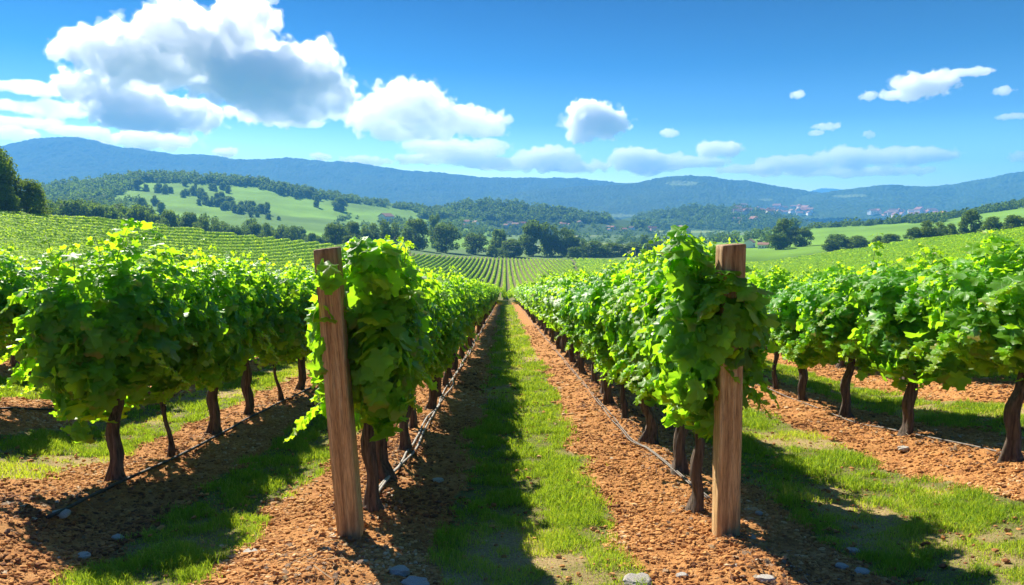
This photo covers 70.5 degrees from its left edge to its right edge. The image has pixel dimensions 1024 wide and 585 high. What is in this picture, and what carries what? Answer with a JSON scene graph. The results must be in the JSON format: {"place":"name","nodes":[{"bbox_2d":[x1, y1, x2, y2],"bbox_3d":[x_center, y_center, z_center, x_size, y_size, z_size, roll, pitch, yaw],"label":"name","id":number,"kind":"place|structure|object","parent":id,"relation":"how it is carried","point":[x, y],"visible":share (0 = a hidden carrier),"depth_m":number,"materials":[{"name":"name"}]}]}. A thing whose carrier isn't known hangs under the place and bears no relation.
{"place":"outdoors","nodes":[
{"label":"outdoors","id":0,"kind":"place"},
{"bbox_2d":[22,178,497,249],"bbox_3d":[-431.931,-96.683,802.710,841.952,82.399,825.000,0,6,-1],"label":"hill","id":1,"kind":"structure","parent":0,"point":[300,211],"depth_m":769.39,"materials":[{"name":"green plant"}]},
{"bbox_2d":[331,197,344,210],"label":"tree","id":2,"kind":"object","parent":1,"relation":"on","point":[335,204],"visible":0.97,"depth_m":801.32,"materials":[{"name":"green plant"}]},
{"bbox_2d":[429,213,439,247],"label":"tree","id":3,"kind":"object","parent":1,"relation":"on","point":[433,220],"visible":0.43,"depth_m":466.47,"materials":[{"name":"green plant"}]},
{"bbox_2d":[1,136,630,207],"bbox_3d":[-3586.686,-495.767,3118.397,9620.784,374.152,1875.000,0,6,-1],"label":"mountain","id":4,"kind":"structure","parent":0,"point":[46,160],"depth_m":3056.01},
{"bbox_2d":[0,219,1023,584],"bbox_3d":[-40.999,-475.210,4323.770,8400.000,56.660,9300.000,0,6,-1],"label":"ground","id":5,"kind":"structure","parent":0,"point":[514,557],"depth_m":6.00,"materials":[{"name":"brown soil"}]},
{"bbox_2d":[0,146,23,206],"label":"tree","id":6,"kind":"object","parent":5,"relation":"on","point":[7,176],"visible":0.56,"depth_m":126.26,"materials":[{"name":"green plant"}]},
{"bbox_2d":[0,184,24,213],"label":"tree","id":7,"kind":"object","parent":5,"relation":"on","point":[12,200],"visible":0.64,"depth_m":121.74,"materials":[{"name":"green plant"}]},
{"bbox_2d":[5,256,42,366],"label":"grape vine","id":8,"kind":"object","parent":5,"relation":"on","point":[13,361],"visible":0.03,"depth_m":12.30,"materials":[{"name":"green plant"}]},
{"bbox_2d":[0,241,51,353],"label":"grape vine","id":9,"kind":"object","parent":5,"relation":"on","point":[17,281],"visible":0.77,"depth_m":7.92,"materials":[{"name":"green plant"}]},
{"bbox_2d":[3,178,53,214],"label":"tree","id":10,"kind":"object","parent":5,"relation":"on","point":[32,195],"visible":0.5,"depth_m":128.09,"materials":[{"name":"green plant"}]},
{"bbox_2d":[3,248,79,364],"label":"grape vine","id":11,"kind":"object","parent":5,"relation":"on","point":[53,281],"visible":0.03,"depth_m":8.86,"materials":[{"name":"green plant"}]},
{"bbox_2d":[57,199,91,217],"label":"tree","id":12,"kind":"object","parent":5,"relation":"on","point":[68,207],"visible":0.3,"depth_m":274.95,"materials":[{"name":"green plant"}]},
{"bbox_2d":[0,218,198,481],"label":"grape vine","id":13,"kind":"object","parent":5,"relation":"on","point":[103,342],"visible":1,"depth_m":5.58,"materials":[{"name":"green plant"}]},
{"bbox_2d":[86,204,112,218],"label":"tree","id":14,"kind":"object","parent":5,"relation":"on","point":[97,211],"visible":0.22,"depth_m":280.38,"materials":[{"name":"green plant"}]},
{"bbox_2d":[103,205,124,219],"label":"tree","id":15,"kind":"object","parent":5,"relation":"on","point":[115,215],"visible":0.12,"depth_m":289.40,"materials":[{"name":"green plant"}]},
{"bbox_2d":[125,204,152,222],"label":"tree","id":16,"kind":"object","parent":5,"relation":"on","point":[136,213],"visible":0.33,"depth_m":303.69,"materials":[{"name":"green plant"}]},
{"bbox_2d":[160,209,179,226],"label":"tree","id":17,"kind":"object","parent":5,"relation":"on","point":[170,215],"visible":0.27,"depth_m":316.81,"materials":[{"name":"green plant"}]},
{"bbox_2d":[124,247,234,457],"bbox_3d":[-3.268,0.621,6.693,1.199,2.089,1.441,0,6,-1],"label":"grape vine","id":18,"kind":"object","parent":5,"relation":"on","point":[203,323],"visible":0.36,"depth_m":6.72,"materials":[{"name":"green plant"}]},
{"bbox_2d":[46,380,323,518],"bbox_3d":[-3.334,1.444,22.519,0.113,3.793,35.242,0,6,-1],"label":"irrigation hose","id":19,"kind":"object","parent":5,"relation":"on","point":[53,514],"visible":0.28,"depth_m":6.36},
{"bbox_2d":[179,212,198,227],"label":"tree","id":20,"kind":"object","parent":5,"relation":"on","point":[188,219],"visible":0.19,"depth_m":348.64,"materials":[{"name":"green plant"}]},
{"bbox_2d":[196,216,222,232],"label":"tree","id":21,"kind":"object","parent":5,"relation":"on","point":[206,225],"visible":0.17,"depth_m":325.27,"materials":[{"name":"green plant"}]},
{"bbox_2d":[170,238,271,434],"bbox_3d":[-3.293,0.520,8.016,1.128,2.275,1.565,0,6,-1],"label":"grape vine","id":22,"kind":"object","parent":5,"relation":"on","point":[233,298],"visible":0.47,"depth_m":7.73,"materials":[{"name":"green plant"}]},
{"bbox_2d":[222,248,282,414],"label":"grape vine","id":23,"kind":"object","parent":5,"relation":"on","point":[268,305],"visible":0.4,"depth_m":8.89,"materials":[{"name":"green plant"}]},
{"bbox_2d":[246,222,260,235],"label":"tree","id":24,"kind":"object","parent":5,"relation":"on","point":[254,228],"visible":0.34,"depth_m":357.63,"materials":[{"name":"green plant"}]},
{"bbox_2d":[257,222,275,237],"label":"tree","id":25,"kind":"object","parent":5,"relation":"on","point":[266,232],"visible":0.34,"depth_m":350.43,"materials":[{"name":"green plant"}]},
{"bbox_2d":[249,258,316,399],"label":"grape vine","id":26,"kind":"object","parent":5,"relation":"on","point":[290,327],"visible":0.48,"depth_m":9.79,"materials":[{"name":"green plant"}]},
{"bbox_2d":[282,226,297,240],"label":"tree","id":27,"kind":"object","parent":5,"relation":"on","point":[293,236],"visible":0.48,"depth_m":369.48,"materials":[{"name":"green plant"}]},
{"bbox_2d":[277,256,316,390],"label":"grape vine","id":28,"kind":"object","parent":5,"relation":"on","point":[300,385],"visible":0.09,"depth_m":11.38,"materials":[{"name":"green plant"}]},
{"bbox_2d":[321,222,347,244],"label":"tree","id":29,"kind":"object","parent":5,"relation":"on","point":[333,235],"visible":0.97,"depth_m":327.39,"materials":[{"name":"green plant"}]},
{"bbox_2d":[313,247,364,539],"bbox_3d":[-1.095,0.814,4.654,0.161,2.208,0.158,-3,6,-1],"label":"wooden post","id":30,"kind":"object","parent":5,"relation":"on","point":[343,449],"visible":0.77,"depth_m":4.58,"materials":[{"name":"brown wood"}]},
{"bbox_2d":[343,221,362,238],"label":"tree","id":31,"kind":"object","parent":5,"relation":"on","point":[352,228],"visible":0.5,"depth_m":341.26,"materials":[{"name":"green plant"}]},
{"bbox_2d":[283,234,436,511],"bbox_3d":[-1.021,0.657,4.972,0.999,2.094,1.305,0,6,-1],"label":"grape vine","id":32,"kind":"object","parent":5,"relation":"on","point":[387,322],"visible":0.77,"depth_m":4.63,"materials":[{"name":"green plant"}]},
{"bbox_2d":[360,223,379,240],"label":"tree","id":33,"kind":"object","parent":5,"relation":"on","point":[372,234],"visible":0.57,"depth_m":349.31,"materials":[{"name":"green plant"}]},
{"bbox_2d":[314,280,442,481],"bbox_3d":[-1.047,0.657,5.845,0.930,2.031,1.579,0,6,-1],"label":"grape vine","id":34,"kind":"object","parent":5,"relation":"on","point":[385,469],"visible":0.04,"depth_m":6.01,"materials":[{"name":"green plant"}]},
{"bbox_2d":[378,219,401,244],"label":"tree","id":35,"kind":"object","parent":5,"relation":"on","point":[395,233],"visible":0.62,"depth_m":357.47,"materials":[{"name":"green plant"}]},
{"bbox_2d":[389,565,409,576],"bbox_3d":[-0.655,1.614,4.196,0.126,0.038,0.105,1,1,5],"label":"stone","id":36,"kind":"object","parent":5,"relation":"on","point":[402,570],"visible":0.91,"depth_m":4.17,"materials":[{"name":"grey stone"}]},
{"bbox_2d":[401,576,429,584],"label":"stone","id":37,"kind":"object","parent":5,"relation":"on","point":[412,580],"visible":1,"depth_m":4.05,"materials":[{"name":"grey stone"}]},
{"bbox_2d":[400,218,431,250],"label":"tree","id":38,"kind":"object","parent":5,"relation":"on","point":[417,226],"visible":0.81,"depth_m":368.13,"materials":[{"name":"green plant"}]},
{"bbox_2d":[397,245,448,450],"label":"grape vine","id":39,"kind":"object","parent":5,"relation":"on","point":[405,443],"visible":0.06,"depth_m":7.05,"materials":[{"name":"green plant"}]},
{"bbox_2d":[364,310,492,508],"bbox_3d":[-1.230,1.429,32.413,0.160,5.748,54.191,0,6,-1],"label":"irrigation hose","id":40,"kind":"object","parent":5,"relation":"on","point":[386,479],"visible":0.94,"depth_m":8.05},
{"bbox_2d":[408,247,448,427],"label":"grape vine","id":41,"kind":"object","parent":5,"relation":"on","point":[413,422],"visible":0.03,"depth_m":8.27,"materials":[{"name":"green plant"}]},
{"bbox_2d":[424,268,463,409],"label":"grape vine","id":42,"kind":"object","parent":5,"relation":"on","point":[447,338],"visible":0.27,"depth_m":9.10,"materials":[{"name":"green plant"}]},
{"bbox_2d":[429,222,462,252],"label":"tree","id":43,"kind":"object","parent":5,"relation":"on","point":[443,232],"visible":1,"depth_m":382.68,"materials":[{"name":"green plant"}]},
{"bbox_2d":[423,263,474,386],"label":"grape vine","id":44,"kind":"object","parent":5,"relation":"on","point":[465,341],"visible":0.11,"depth_m":11.58,"materials":[{"name":"green plant"}]},
{"bbox_2d":[431,271,467,396],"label":"grape vine","id":45,"kind":"object","parent":5,"relation":"on","point":[456,296],"visible":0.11,"depth_m":10.34,"materials":[{"name":"green plant"}]},
{"bbox_2d":[436,268,478,378],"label":"grape vine","id":46,"kind":"object","parent":5,"relation":"on","point":[469,310],"visible":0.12,"depth_m":12.93,"materials":[{"name":"green plant"}]},
{"bbox_2d":[450,272,478,358],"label":"grape vine","id":47,"kind":"object","parent":5,"relation":"on","point":[461,352],"visible":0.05,"depth_m":16.47,"materials":[{"name":"green plant"}]},
{"bbox_2d":[451,279,478,369],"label":"grape vine","id":48,"kind":"object","parent":5,"relation":"on","point":[473,317],"visible":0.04,"depth_m":14.01,"materials":[{"name":"green plant"}]},
{"bbox_2d":[460,276,483,350],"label":"grape vine","id":49,"kind":"object","parent":5,"relation":"on","point":[480,303],"visible":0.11,"depth_m":18.77,"materials":[{"name":"green plant"}]},
{"bbox_2d":[461,232,489,253],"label":"tree","id":50,"kind":"object","parent":5,"relation":"on","point":[472,239],"visible":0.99,"depth_m":390.21,"materials":[{"name":"green plant"}]},
{"bbox_2d":[465,278,485,346],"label":"grape vine","id":51,"kind":"object","parent":5,"relation":"on","point":[482,312],"visible":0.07,"depth_m":19.69,"materials":[{"name":"green plant"}]},
{"bbox_2d":[475,286,489,333],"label":"grape vine","id":52,"kind":"object","parent":5,"relation":"on","point":[486,307],"visible":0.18,"depth_m":25.54,"materials":[{"name":"green plant"}]},
{"bbox_2d":[490,228,506,254],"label":"tree","id":53,"kind":"object","parent":5,"relation":"on","point":[500,235],"visible":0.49,"depth_m":397.35,"materials":[{"name":"green plant"}]},
{"bbox_2d":[496,238,524,257],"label":"bush","id":54,"kind":"object","parent":5,"relation":"on","point":[513,251],"visible":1,"depth_m":380.51,"materials":[{"name":"green plant"}]},
{"bbox_2d":[0,304,1023,584],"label":"grass","id":55,"kind":"structure","parent":5,"relation":"on","point":[972,516],"depth_m":5.96,"materials":[{"name":"green plant"}]},
{"bbox_2d":[0,210,1023,298],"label":"vineyard rows","id":56,"kind":"object","parent":5,"relation":"on","point":[24,233],"visible":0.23,"depth_m":160.50,"materials":[{"name":"green plant"}]},
{"bbox_2d":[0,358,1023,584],"bbox_3d":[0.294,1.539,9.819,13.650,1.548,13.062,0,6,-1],"label":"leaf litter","id":57,"kind":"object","parent":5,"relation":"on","point":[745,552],"visible":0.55,"depth_m":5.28,"materials":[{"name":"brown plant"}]},
{"bbox_2d":[38,169,1023,243],"bbox_3d":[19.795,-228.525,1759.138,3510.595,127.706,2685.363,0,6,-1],"label":"woods","id":58,"kind":"object","parent":5,"relation":"on","point":[105,187],"visible":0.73,"depth_m":917.74,"materials":[{"name":"green plant"}]},
{"bbox_2d":[518,219,547,255],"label":"tree","id":59,"kind":"object","parent":5,"relation":"on","point":[533,231],"visible":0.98,"depth_m":395.81,"materials":[{"name":"green plant"}]},
{"bbox_2d":[530,277,547,334],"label":"grape vine","id":60,"kind":"object","parent":5,"relation":"on","point":[535,295],"visible":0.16,"depth_m":25.11,"materials":[{"name":"green plant"}]},
{"bbox_2d":[536,283,554,342],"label":"grape vine","id":61,"kind":"object","parent":5,"relation":"on","point":[552,330],"visible":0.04,"depth_m":21.48,"materials":[{"name":"green plant"}]},
{"bbox_2d":[539,222,559,255],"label":"tree","id":62,"kind":"object","parent":5,"relation":"on","point":[548,243],"visible":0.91,"depth_m":401.07,"materials":[{"name":"green plant"}]},
{"bbox_2d":[537,268,564,348],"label":"grape vine","id":63,"kind":"object","parent":5,"relation":"on","point":[558,343],"visible":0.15,"depth_m":19.26,"materials":[{"name":"green plant"}]},
{"bbox_2d":[540,269,572,344],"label":"grape vine","id":64,"kind":"object","parent":5,"relation":"on","point":[543,304],"visible":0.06,"depth_m":20.18,"materials":[{"name":"green plant"}]},
{"bbox_2d":[543,276,574,352],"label":"grape vine","id":65,"kind":"object","parent":5,"relation":"on","point":[549,309],"visible":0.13,"depth_m":17.79,"materials":[{"name":"green plant"}]},
{"bbox_2d":[552,276,576,361],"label":"grape vine","id":66,"kind":"object","parent":5,"relation":"on","point":[571,352],"visible":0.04,"depth_m":15.68,"materials":[{"name":"green plant"}]},
{"bbox_2d":[549,271,580,357],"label":"grape vine","id":67,"kind":"object","parent":5,"relation":"on","point":[551,302],"visible":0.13,"depth_m":16.66,"materials":[{"name":"green plant"}]},
{"bbox_2d":[554,227,577,255],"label":"tree","id":68,"kind":"object","parent":5,"relation":"on","point":[565,242],"visible":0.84,"depth_m":398.28,"materials":[{"name":"green plant"}]},
{"bbox_2d":[565,246,582,257],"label":"bush","id":69,"kind":"object","parent":5,"relation":"on","point":[573,252],"visible":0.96,"depth_m":376.31,"materials":[{"name":"green plant"}]},
{"bbox_2d":[554,266,594,373],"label":"grape vine","id":70,"kind":"object","parent":5,"relation":"on","point":[581,368],"visible":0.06,"depth_m":13.39,"materials":[{"name":"green plant"}]},
{"bbox_2d":[555,269,595,367],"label":"grape vine","id":71,"kind":"object","parent":5,"relation":"on","point":[559,307],"visible":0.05,"depth_m":14.43,"materials":[{"name":"green plant"}]},
{"bbox_2d":[558,267,604,382],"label":"grape vine","id":72,"kind":"object","parent":5,"relation":"on","point":[564,311],"visible":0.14,"depth_m":11.84,"materials":[{"name":"green plant"}]},
{"bbox_2d":[569,260,611,393],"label":"grape vine","id":73,"kind":"object","parent":5,"relation":"on","point":[576,298],"visible":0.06,"depth_m":10.62,"materials":[{"name":"green plant"}]},
{"bbox_2d":[580,240,611,257],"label":"bush","id":74,"kind":"object","parent":5,"relation":"on","point":[596,247],"visible":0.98,"depth_m":384.16,"materials":[{"name":"green plant"}]},
{"bbox_2d":[574,264,621,404],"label":"grape vine","id":75,"kind":"object","parent":5,"relation":"on","point":[607,396],"visible":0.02,"depth_m":9.83,"materials":[{"name":"green plant"}]},
{"bbox_2d":[577,248,643,418],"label":"grape vine","id":76,"kind":"object","parent":5,"relation":"on","point":[592,295],"visible":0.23,"depth_m":8.45,"materials":[{"name":"green plant"}]},
{"bbox_2d":[599,242,630,256],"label":"bush","id":77,"kind":"object","parent":5,"relation":"on","point":[614,247],"visible":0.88,"depth_m":389.16,"materials":[{"name":"green plant"}]},
{"bbox_2d":[521,309,710,498],"bbox_3d":[1.010,1.435,32.912,0.237,5.796,54.701,0,6,-1],"label":"irrigation hose","id":78,"kind":"object","parent":5,"relation":"on","point":[668,464],"visible":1,"depth_m":7.64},
{"bbox_2d":[595,250,664,444],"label":"grape vine","id":79,"kind":"object","parent":5,"relation":"on","point":[618,333],"visible":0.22,"depth_m":7.46,"materials":[{"name":"green plant"}]},
{"bbox_2d":[620,242,643,256],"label":"bush","id":80,"kind":"object","parent":5,"relation":"on","point":[631,245],"visible":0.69,"depth_m":388.88,"materials":[{"name":"green plant"}]},
{"bbox_2d":[623,573,651,584],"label":"stone","id":81,"kind":"object","parent":5,"relation":"on","point":[640,576],"visible":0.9,"depth_m":4.05,"materials":[{"name":"white stone"}]},
{"bbox_2d":[598,231,716,475],"bbox_3d":[1.441,0.587,6.022,1.311,2.213,1.441,0,6,-1],"label":"grape vine","id":82,"kind":"object","parent":5,"relation":"on","point":[680,462],"visible":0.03,"depth_m":6.22,"materials":[{"name":"green plant"}]},
{"bbox_2d":[630,224,780,514],"bbox_3d":[1.346,0.592,5.076,0.955,2.138,1.500,0,6,-1],"label":"grape vine","id":83,"kind":"object","parent":5,"relation":"on","point":[689,342],"visible":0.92,"depth_m":4.59,"materials":[{"name":"green plant"}]},
{"bbox_2d":[712,243,745,537],"bbox_3d":[1.393,0.800,4.676,0.168,2.228,0.156,-1,6,-2],"label":"wooden post","id":84,"kind":"object","parent":5,"relation":"on","point":[726,470],"visible":0.62,"depth_m":4.62,"materials":[{"name":"brown wood"}]},
{"bbox_2d":[755,574,774,582],"bbox_3d":[1.381,1.559,3.948,0.107,0.024,0.077,1,2,12],"label":"stone","id":85,"kind":"object","parent":5,"relation":"on","point":[762,578],"visible":0.95,"depth_m":3.93,"materials":[{"name":"white stone"}]},
{"bbox_2d":[746,261,802,389],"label":"grape vine","id":86,"kind":"object","parent":5,"relation":"on","point":[775,281],"visible":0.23,"depth_m":11.24,"materials":[{"name":"green plant"}]},
{"bbox_2d":[765,266,843,400],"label":"grape vine","id":87,"kind":"object","parent":5,"relation":"on","point":[784,310],"visible":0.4,"depth_m":9.83,"materials":[{"name":"green plant"}]},
{"bbox_2d":[778,260,877,417],"bbox_3d":[4.149,0.611,9.019,1.340,2.070,1.545,0,6,-1],"label":"grape vine","id":88,"kind":"object","parent":5,"relation":"on","point":[831,335],"visible":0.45,"depth_m":8.74,"materials":[{"name":"green plant"}]},
{"bbox_2d":[821,234,851,250],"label":"bush","id":89,"kind":"object","parent":5,"relation":"on","point":[834,243],"visible":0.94,"depth_m":284.14,"materials":[{"name":"green plant"}]},
{"bbox_2d":[842,235,870,248],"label":"bush","id":90,"kind":"object","parent":5,"relation":"on","point":[860,242],"visible":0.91,"depth_m":279.39,"materials":[{"name":"green plant"}]},
{"bbox_2d":[757,384,1022,458],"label":"irrigation hose","id":91,"kind":"object","parent":5,"relation":"on","point":[895,429],"visible":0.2,"depth_m":7.79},
{"bbox_2d":[880,234,902,243],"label":"bush","id":92,"kind":"object","parent":5,"relation":"on","point":[888,238],"visible":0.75,"depth_m":249.95,"materials":[{"name":"green plant"}]},
{"bbox_2d":[817,232,977,435],"bbox_3d":[4.119,0.487,7.593,1.283,2.198,2.109,0,6,-1],"label":"grape vine","id":93,"kind":"object","parent":5,"relation":"on","point":[893,304],"visible":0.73,"depth_m":7.27,"materials":[{"name":"green plant"}]},
{"bbox_2d":[903,227,923,239],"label":"bush","id":94,"kind":"object","parent":5,"relation":"on","point":[912,232],"visible":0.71,"depth_m":231.26,"materials":[{"name":"green plant"}]},
{"bbox_2d":[920,220,946,237],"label":"tree","id":95,"kind":"object","parent":5,"relation":"on","point":[929,231],"visible":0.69,"depth_m":226.56,"materials":[{"name":"green plant"}]},
{"bbox_2d":[941,223,959,236],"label":"bush","id":96,"kind":"object","parent":5,"relation":"on","point":[952,229],"visible":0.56,"depth_m":222.08,"materials":[{"name":"green plant"}]},
{"bbox_2d":[899,228,1023,462],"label":"grape vine","id":97,"kind":"object","parent":5,"relation":"on","point":[981,315],"visible":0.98,"depth_m":5.83,"materials":[{"name":"green plant"}]},
{"bbox_2d":[957,209,982,233],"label":"tree","id":98,"kind":"object","parent":5,"relation":"on","point":[971,216],"visible":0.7,"depth_m":234.16,"materials":[{"name":"green plant"}]},
{"bbox_2d":[976,216,1006,231],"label":"bush","id":99,"kind":"object","parent":5,"relation":"on","point":[992,223],"visible":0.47,"depth_m":214.15,"materials":[{"name":"green plant"}]},
{"bbox_2d":[1000,214,1023,229],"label":"bush","id":100,"kind":"object","parent":5,"relation":"on","point":[1011,221],"visible":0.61,"depth_m":204.39,"materials":[{"name":"green plant"}]},
{"bbox_2d":[0,0,1023,190],"label":"sky","id":101,"kind":"structure","parent":0,"point":[808,95],"materials":[{"name":"blue"}]},
{"bbox_2d":[448,202,647,234],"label":"hill","id":102,"kind":"structure","parent":0,"point":[613,222],"depth_m":955.77,"materials":[{"name":"green plant"}]},
{"bbox_2d":[456,175,870,220],"bbox_3d":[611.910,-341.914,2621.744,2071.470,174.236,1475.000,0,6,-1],"label":"mountain","id":103,"kind":"structure","parent":0,"point":[620,202],"depth_m":2437.68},
{"bbox_2d":[621,206,825,230],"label":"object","id":104,"kind":"structure","parent":0,"point":[705,225],"depth_m":1193.60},
{"bbox_2d":[700,207,1023,261],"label":"hill","id":105,"kind":"structure","parent":0,"point":[754,254],"depth_m":435.40,"materials":[{"name":"green plant"}]},
{"bbox_2d":[764,232,788,249],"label":"tree","id":106,"kind":"object","parent":105,"relation":"on","point":[777,241],"visible":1,"depth_m":316.58,"materials":[{"name":"green plant"}]},
{"bbox_2d":[771,218,793,246],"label":"tree","id":107,"kind":"object","parent":105,"relation":"on","point":[782,226],"visible":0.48,"depth_m":328.90,"materials":[{"name":"green plant"}]},
{"bbox_2d":[787,226,814,246],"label":"tree","id":108,"kind":"object","parent":105,"relation":"on","point":[795,238],"visible":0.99,"depth_m":323.00,"materials":[{"name":"green plant"}]},
{"bbox_2d":[784,171,1023,219],"bbox_3d":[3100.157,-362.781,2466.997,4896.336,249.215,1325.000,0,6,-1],"label":"mountain","id":109,"kind":"structure","parent":0,"point":[858,202],"depth_m":2252.47,"materials":[{"name":"blue"}]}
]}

